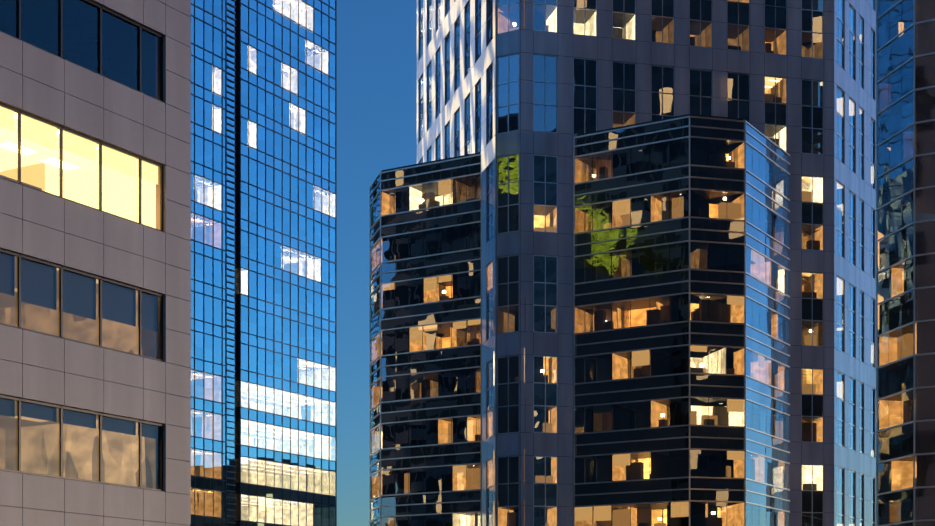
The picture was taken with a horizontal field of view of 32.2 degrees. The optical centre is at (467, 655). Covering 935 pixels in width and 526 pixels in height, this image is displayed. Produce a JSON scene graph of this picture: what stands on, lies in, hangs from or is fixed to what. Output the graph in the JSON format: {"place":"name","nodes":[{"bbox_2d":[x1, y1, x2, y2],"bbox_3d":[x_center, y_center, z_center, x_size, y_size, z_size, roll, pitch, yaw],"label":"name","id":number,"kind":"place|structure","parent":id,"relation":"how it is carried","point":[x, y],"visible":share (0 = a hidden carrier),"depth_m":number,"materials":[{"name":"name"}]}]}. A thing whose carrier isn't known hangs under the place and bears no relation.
{"place":"outdoors","nodes":[
{"label":"outdoors","id":0,"kind":"place"},
{"bbox_2d":[337,0,416,525],"label":"sky","id":1,"kind":"structure","parent":0,"point":[377,39],"materials":[{"name":"blue"}]},
{"label":"ground","id":2,"kind":"structure","parent":0,"visible":0},
{"bbox_2d":[0,0,190,525],"bbox_3d":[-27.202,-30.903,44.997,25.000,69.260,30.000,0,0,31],"label":"granite building","id":3,"kind":"structure","parent":2,"relation":"on","point":[95,262],"depth_m":49.33,"materials":[{"name":"stone"},{"name":"metal"}]},
{"bbox_2d":[191,0,336,525],"bbox_3d":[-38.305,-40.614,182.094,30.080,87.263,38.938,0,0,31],"label":"blue glass tower","id":4,"kind":"structure","parent":2,"relation":"on","point":[263,262],"depth_m":179.32,"materials":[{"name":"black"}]},
{"bbox_2d":[369,0,875,525],"bbox_3d":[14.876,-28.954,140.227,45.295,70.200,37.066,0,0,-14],"label":"granite tower with glass bays","id":5,"kind":"structure","parent":2,"relation":"on","point":[623,262],"depth_m":127.72,"materials":[{"name":"black"}]},
{"bbox_2d":[876,0,934,525],"bbox_3d":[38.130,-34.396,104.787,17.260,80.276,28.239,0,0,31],"label":"dark glass building","id":6,"kind":"structure","parent":2,"relation":"on","point":[905,262],"depth_m":96.48,"materials":[{"name":"glass"},{"name":"metal"}]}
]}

